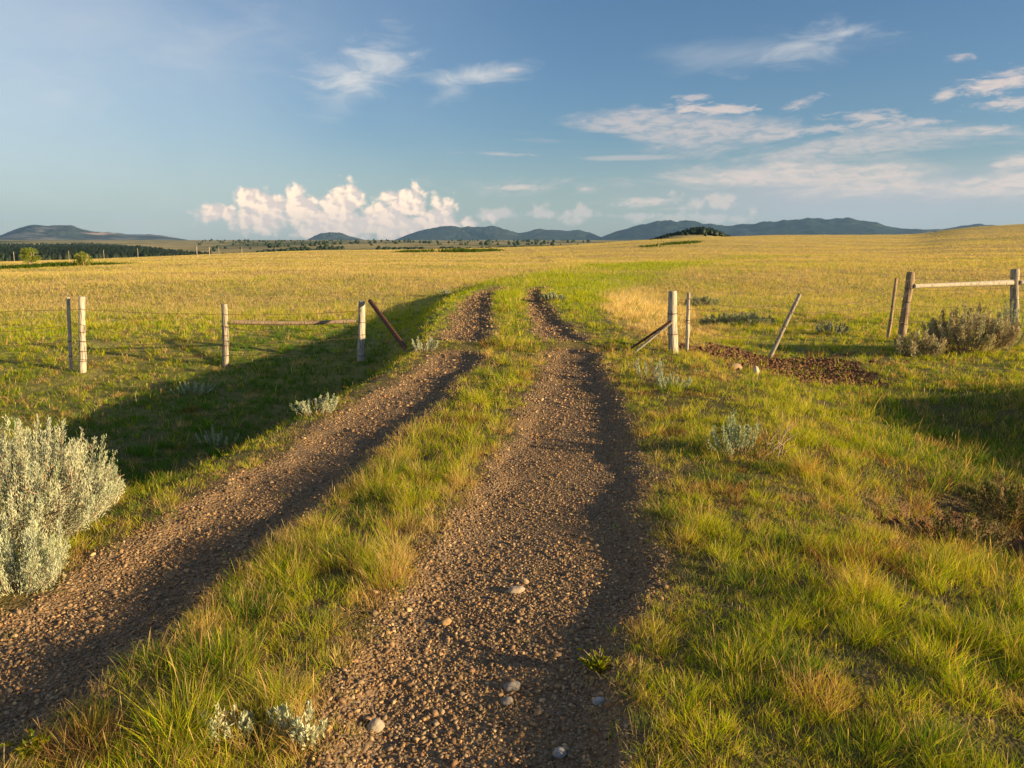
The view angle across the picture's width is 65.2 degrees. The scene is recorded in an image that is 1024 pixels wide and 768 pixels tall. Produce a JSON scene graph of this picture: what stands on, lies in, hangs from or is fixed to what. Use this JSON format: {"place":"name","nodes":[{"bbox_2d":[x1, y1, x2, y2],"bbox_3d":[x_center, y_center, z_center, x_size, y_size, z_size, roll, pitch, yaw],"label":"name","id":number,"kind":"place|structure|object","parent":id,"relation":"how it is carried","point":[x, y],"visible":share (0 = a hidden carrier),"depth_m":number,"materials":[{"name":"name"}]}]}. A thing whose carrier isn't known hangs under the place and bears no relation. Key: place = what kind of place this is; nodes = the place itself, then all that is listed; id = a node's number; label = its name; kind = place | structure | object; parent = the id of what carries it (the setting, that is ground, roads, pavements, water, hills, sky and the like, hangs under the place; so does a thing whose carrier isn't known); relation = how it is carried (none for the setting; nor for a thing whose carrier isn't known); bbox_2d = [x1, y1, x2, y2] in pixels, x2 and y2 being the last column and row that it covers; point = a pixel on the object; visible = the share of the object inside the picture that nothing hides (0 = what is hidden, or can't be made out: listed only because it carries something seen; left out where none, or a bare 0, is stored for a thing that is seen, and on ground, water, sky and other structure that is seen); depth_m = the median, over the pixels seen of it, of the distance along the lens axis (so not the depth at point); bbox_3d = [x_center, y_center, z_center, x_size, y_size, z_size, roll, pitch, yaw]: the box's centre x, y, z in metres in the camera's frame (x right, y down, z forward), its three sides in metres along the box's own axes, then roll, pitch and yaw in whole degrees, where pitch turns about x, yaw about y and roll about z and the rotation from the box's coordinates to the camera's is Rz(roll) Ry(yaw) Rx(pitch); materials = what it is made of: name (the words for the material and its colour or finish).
{"place":"outdoors","nodes":[
{"label":"outdoors","id":0,"kind":"place"},
{"bbox_2d":[0,225,185,239],"bbox_3d":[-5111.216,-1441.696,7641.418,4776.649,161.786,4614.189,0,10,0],"label":"mountain","id":1,"kind":"structure","parent":0,"point":[51,232],"depth_m":7112.03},
{"bbox_2d":[308,232,362,239],"bbox_3d":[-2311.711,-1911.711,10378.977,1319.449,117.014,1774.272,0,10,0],"label":"hill","id":2,"kind":"structure","parent":0,"point":[331,236],"depth_m":9912.72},
{"bbox_2d":[0,286,674,767],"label":"gravel","id":3,"kind":"structure","parent":0,"point":[390,736],"depth_m":3.83,"materials":[{"name":"brown gravel"}]},
{"bbox_2d":[395,226,599,239],"bbox_3d":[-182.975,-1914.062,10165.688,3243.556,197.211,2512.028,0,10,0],"label":"hills","id":4,"kind":"structure","parent":0,"point":[465,233],"depth_m":9479.30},
{"bbox_2d":[0,224,1023,767],"bbox_3d":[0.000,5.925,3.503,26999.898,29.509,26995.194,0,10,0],"label":"ground","id":5,"kind":"structure","parent":0,"point":[870,662],"depth_m":5.26,"materials":[{"name":"green plant"}]},
{"bbox_2d":[0,728,50,758],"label":"weed","id":6,"kind":"object","parent":5,"relation":"on","point":[31,743],"visible":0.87,"depth_m":2.66,"materials":[{"name":"green plant"}]},
{"bbox_2d":[19,247,41,263],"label":"willow bush","id":7,"kind":"object","parent":5,"relation":"on","point":[29,257],"visible":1,"depth_m":71.17,"materials":[{"name":"green plant"}]},
{"bbox_2d":[0,511,70,597],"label":"sagebrush","id":8,"kind":"object","parent":5,"relation":"on","point":[39,551],"visible":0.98,"depth_m":3.94,"materials":[{"name":"green plant"}]},
{"bbox_2d":[0,413,125,550],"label":"sagebrush","id":9,"kind":"object","parent":5,"relation":"on","point":[47,494],"visible":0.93,"depth_m":4.52,"materials":[{"name":"green plant"}]},
{"bbox_2d":[0,261,138,269],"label":"undergrowth","id":10,"kind":"object","parent":5,"relation":"on","point":[42,264],"visible":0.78,"depth_m":68.14,"materials":[{"name":"green plant"}]},
{"bbox_2d":[72,251,93,265],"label":"willow bush","id":11,"kind":"object","parent":5,"relation":"on","point":[82,259],"visible":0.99,"depth_m":70.60,"materials":[{"name":"green plant"}]},
{"bbox_2d":[0,242,211,261],"bbox_3d":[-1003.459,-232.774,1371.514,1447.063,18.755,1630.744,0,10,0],"label":"forest","id":12,"kind":"object","parent":5,"relation":"on","point":[53,251],"visible":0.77,"depth_m":816.27,"materials":[{"name":"green plant"}]},
{"bbox_2d":[13,246,241,261],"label":"wire fence","id":13,"kind":"object","parent":5,"relation":"on","point":[148,252],"visible":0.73,"depth_m":148.04,"materials":[{"name":"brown wood"}]},
{"bbox_2d":[170,381,214,394],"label":"sagebrush","id":14,"kind":"object","parent":5,"relation":"on","point":[201,391],"visible":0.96,"depth_m":14.26,"materials":[{"name":"green plant"}]},
{"bbox_2d":[0,296,407,372],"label":"wire fence","id":15,"kind":"object","parent":5,"relation":"on","point":[82,341],"visible":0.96,"depth_m":15.84,"materials":[{"name":"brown wood"}]},
{"bbox_2d":[195,424,238,448],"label":"sagebrush","id":16,"kind":"object","parent":5,"relation":"on","point":[214,436],"visible":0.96,"depth_m":10.48,"materials":[{"name":"green plant"}]},
{"bbox_2d":[199,702,254,745],"bbox_3d":[-0.979,1.177,2.745,0.190,0.180,0.129,-4,11,-20],"label":"sagebrush","id":17,"kind":"object","parent":5,"relation":"on","point":[243,719],"visible":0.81,"depth_m":2.75,"materials":[{"name":"green plant"}]},
{"bbox_2d":[265,699,328,749],"bbox_3d":[-0.747,1.179,2.738,0.233,0.190,0.140,0,10,0],"label":"sagebrush","id":18,"kind":"object","parent":5,"relation":"on","point":[299,731],"visible":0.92,"depth_m":2.73,"materials":[{"name":"green plant"}]},
{"bbox_2d":[290,392,338,416],"bbox_3d":[-1.930,0.210,7.883,0.467,0.274,0.320,-6,12,-30],"label":"sagebrush","id":19,"kind":"object","parent":5,"relation":"on","point":[300,405],"visible":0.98,"depth_m":7.90,"materials":[{"name":"green plant"}]},
{"bbox_2d":[367,718,384,732],"bbox_3d":[-0.495,1.240,2.902,0.063,0.051,0.053,-5,11,-27],"label":"rock","id":20,"kind":"object","parent":5,"relation":"on","point":[378,725],"visible":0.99,"depth_m":2.89,"materials":[{"name":"stone"}]},
{"bbox_2d":[221,245,560,253],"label":"treeline","id":21,"kind":"object","parent":5,"relation":"on","point":[304,248],"visible":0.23,"depth_m":874.15,"materials":[{"name":"green plant"}]},
{"bbox_2d":[197,239,590,251],"bbox_3d":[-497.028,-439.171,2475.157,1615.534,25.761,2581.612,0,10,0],"label":"woods","id":22,"kind":"object","parent":5,"relation":"on","point":[486,242],"visible":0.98,"depth_m":1818.20,"materials":[{"name":"green plant"}]},
{"bbox_2d":[411,336,437,352],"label":"sagebrush","id":23,"kind":"object","parent":5,"relation":"on","point":[434,344],"visible":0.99,"depth_m":12.35,"materials":[{"name":"green plant"}]},
{"bbox_2d":[436,289,451,296],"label":"sagebrush","id":24,"kind":"object","parent":5,"relation":"on","point":[445,292],"visible":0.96,"depth_m":29.61,"materials":[{"name":"green plant"}]},
{"bbox_2d":[440,618,451,625],"bbox_3d":[-0.306,1.105,3.712,0.054,0.039,0.037,-6,12,-30],"label":"rock","id":25,"kind":"object","parent":5,"relation":"on","point":[446,621],"visible":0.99,"depth_m":3.70,"materials":[{"name":"stone"}]},
{"bbox_2d":[393,247,505,252],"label":"undergrowth","id":26,"kind":"object","parent":5,"relation":"on","point":[460,249],"visible":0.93,"depth_m":161.02,"materials":[{"name":"green plant"}]},
{"bbox_2d":[501,696,512,704],"bbox_3d":[-0.019,1.226,3.094,0.049,0.036,0.044,0,10,0],"label":"rock","id":27,"kind":"object","parent":5,"relation":"on","point":[506,700],"visible":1,"depth_m":3.08,"materials":[{"name":"stone"}]},
{"bbox_2d":[503,681,519,691],"bbox_3d":[-0.001,1.204,3.190,0.070,0.043,0.050,-2,10,-10],"label":"rock","id":28,"kind":"object","parent":5,"relation":"on","point":[511,686],"visible":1,"depth_m":3.17,"materials":[{"name":"stone"}]},
{"bbox_2d":[0,223,1023,325],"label":"field grass","id":29,"kind":"structure","parent":5,"relation":"on","point":[543,275],"depth_m":40.08,"materials":[{"name":"yellow plant"}]},
{"bbox_2d":[507,586,524,593],"bbox_3d":[0.021,1.044,4.052,0.092,0.038,0.057,0,10,0],"label":"rock","id":30,"kind":"object","parent":5,"relation":"on","point":[516,589],"visible":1,"depth_m":4.03,"materials":[{"name":"stone"}]},
{"bbox_2d":[521,578,528,583],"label":"rock","id":31,"kind":"object","parent":5,"relation":"on","point":[524,581],"visible":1,"depth_m":4.15,"materials":[{"name":"stone"}]},
{"bbox_2d":[541,292,565,300],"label":"sagebrush","id":32,"kind":"object","parent":5,"relation":"on","point":[551,296],"visible":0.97,"depth_m":22.62,"materials":[{"name":"green plant"}]},
{"bbox_2d":[552,747,566,758],"bbox_3d":[0.167,1.284,2.784,0.054,0.045,0.045,0,10,0],"label":"rock","id":33,"kind":"object","parent":5,"relation":"on","point":[559,752],"visible":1,"depth_m":2.77,"materials":[{"name":"stone"}]},
{"bbox_2d":[577,645,612,672],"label":"weed","id":34,"kind":"object","parent":5,"relation":"on","point":[596,663],"visible":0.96,"depth_m":3.24,"materials":[{"name":"green plant"}]},
{"bbox_2d":[592,697,605,705],"bbox_3d":[0.331,1.210,3.048,0.056,0.031,0.034,-3,11,-17],"label":"rock","id":35,"kind":"object","parent":5,"relation":"on","point":[597,701],"visible":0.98,"depth_m":3.04,"materials":[{"name":"stone"}]},
{"bbox_2d":[634,356,663,378],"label":"sagebrush","id":36,"kind":"object","parent":5,"relation":"on","point":[656,372],"visible":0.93,"depth_m":9.97,"materials":[{"name":"green plant"}]},
{"bbox_2d":[639,240,702,247],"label":"undergrowth","id":37,"kind":"object","parent":5,"relation":"on","point":[678,242],"visible":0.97,"depth_m":154.76,"materials":[{"name":"green plant"}]},
{"bbox_2d":[654,373,692,388],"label":"sagebrush","id":38,"kind":"object","parent":5,"relation":"on","point":[659,379],"visible":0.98,"depth_m":9.32,"materials":[{"name":"green plant"}]},
{"bbox_2d":[649,226,730,239],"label":"woods","id":39,"kind":"object","parent":5,"relation":"on","point":[703,230],"visible":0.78,"depth_m":460.29,"materials":[{"name":"green plant"}]},
{"bbox_2d":[684,295,719,305],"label":"sagebrush","id":40,"kind":"object","parent":5,"relation":"on","point":[706,300],"visible":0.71,"depth_m":26.23,"materials":[{"name":"green plant"}]},
{"bbox_2d":[728,363,741,369],"bbox_3d":[3.155,-0.237,11.316,0.209,0.126,0.154,-4,11,-20],"label":"rock","id":41,"kind":"object","parent":5,"relation":"on","point":[736,366],"visible":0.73,"depth_m":11.26,"materials":[{"name":"stone"}]},
{"bbox_2d":[701,311,775,326],"bbox_3d":[5.903,-1.679,20.880,2.005,0.513,1.364,0,10,0],"label":"sagebrush","id":42,"kind":"object","parent":5,"relation":"on","point":[753,317],"visible":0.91,"depth_m":20.75,"materials":[{"name":"green plant"}]},
{"bbox_2d":[707,409,797,460],"bbox_3d":[1.943,0.397,6.439,0.763,0.433,0.451,0,10,0],"label":"sagebrush","id":43,"kind":"object","parent":5,"relation":"on","point":[728,436],"visible":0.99,"depth_m":6.38,"materials":[{"name":"green plant"}]},
{"bbox_2d":[753,366,759,373],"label":"rock","id":44,"kind":"object","parent":5,"relation":"on","point":[755,369],"visible":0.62,"depth_m":11.15,"materials":[{"name":"stone"}]},
{"bbox_2d":[631,269,1023,356],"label":"wire fence","id":45,"kind":"object","parent":5,"relation":"on","point":[1014,282],"visible":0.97,"depth_m":17.62,"materials":[{"name":"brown wood"}]},
{"bbox_2d":[815,320,848,334],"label":"sagebrush","id":46,"kind":"object","parent":5,"relation":"on","point":[837,329],"visible":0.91,"depth_m":18.50,"materials":[{"name":"green plant"}]},
{"bbox_2d":[893,327,948,356],"bbox_3d":[7.401,-0.728,14.521,0.995,0.616,0.736,0,10,0],"label":"sagebrush","id":47,"kind":"object","parent":5,"relation":"on","point":[926,344],"visible":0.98,"depth_m":14.46,"materials":[{"name":"green plant"}]},
{"bbox_2d":[920,303,1021,353],"bbox_3d":[8.480,-1.043,14.858,1.746,0.991,1.275,0,10,0],"label":"sagebrush","id":48,"kind":"object","parent":5,"relation":"on","point":[999,334],"visible":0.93,"depth_m":14.68,"materials":[{"name":"green plant"}]},
{"bbox_2d":[956,470,1023,520],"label":"sagebrush","id":49,"kind":"object","parent":5,"relation":"on","point":[1001,492],"visible":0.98,"depth_m":5.94,"materials":[{"name":"green plant"}]},
{"bbox_2d":[996,299,1023,346],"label":"sagebrush","id":50,"kind":"object","parent":5,"relation":"on","point":[1015,318],"visible":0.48,"depth_m":15.91,"materials":[{"name":"green plant"}]},
{"bbox_2d":[0,288,1023,767],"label":"grass","id":51,"kind":"structure","parent":0,"point":[636,308],"depth_m":4.77,"materials":[{"name":"green plant"}]},
{"bbox_2d":[0,0,1023,239],"label":"sky","id":52,"kind":"structure","parent":0,"point":[182,119],"materials":[{"name":"blue"}]},
{"bbox_2d":[596,217,996,239],"bbox_3d":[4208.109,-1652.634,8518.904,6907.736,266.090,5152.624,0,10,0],"label":"mountains","id":53,"kind":"structure","parent":0,"point":[821,226],"depth_m":8392.73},
{"bbox_2d":[645,338,1022,567],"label":"soil","id":54,"kind":"structure","parent":0,"point":[784,367],"depth_m":13.24,"materials":[{"name":"brown soil"}]},
{"bbox_2d":[907,507,1017,554],"bbox_3d":[2.911,0.958,5.248,0.587,0.316,0.503,0,10,0],"label":"sagebrush","id":55,"kind":"object","parent":54,"relation":"on","point":[951,527],"visible":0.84,"depth_m":5.20,"materials":[{"name":"green plant"}]}
]}

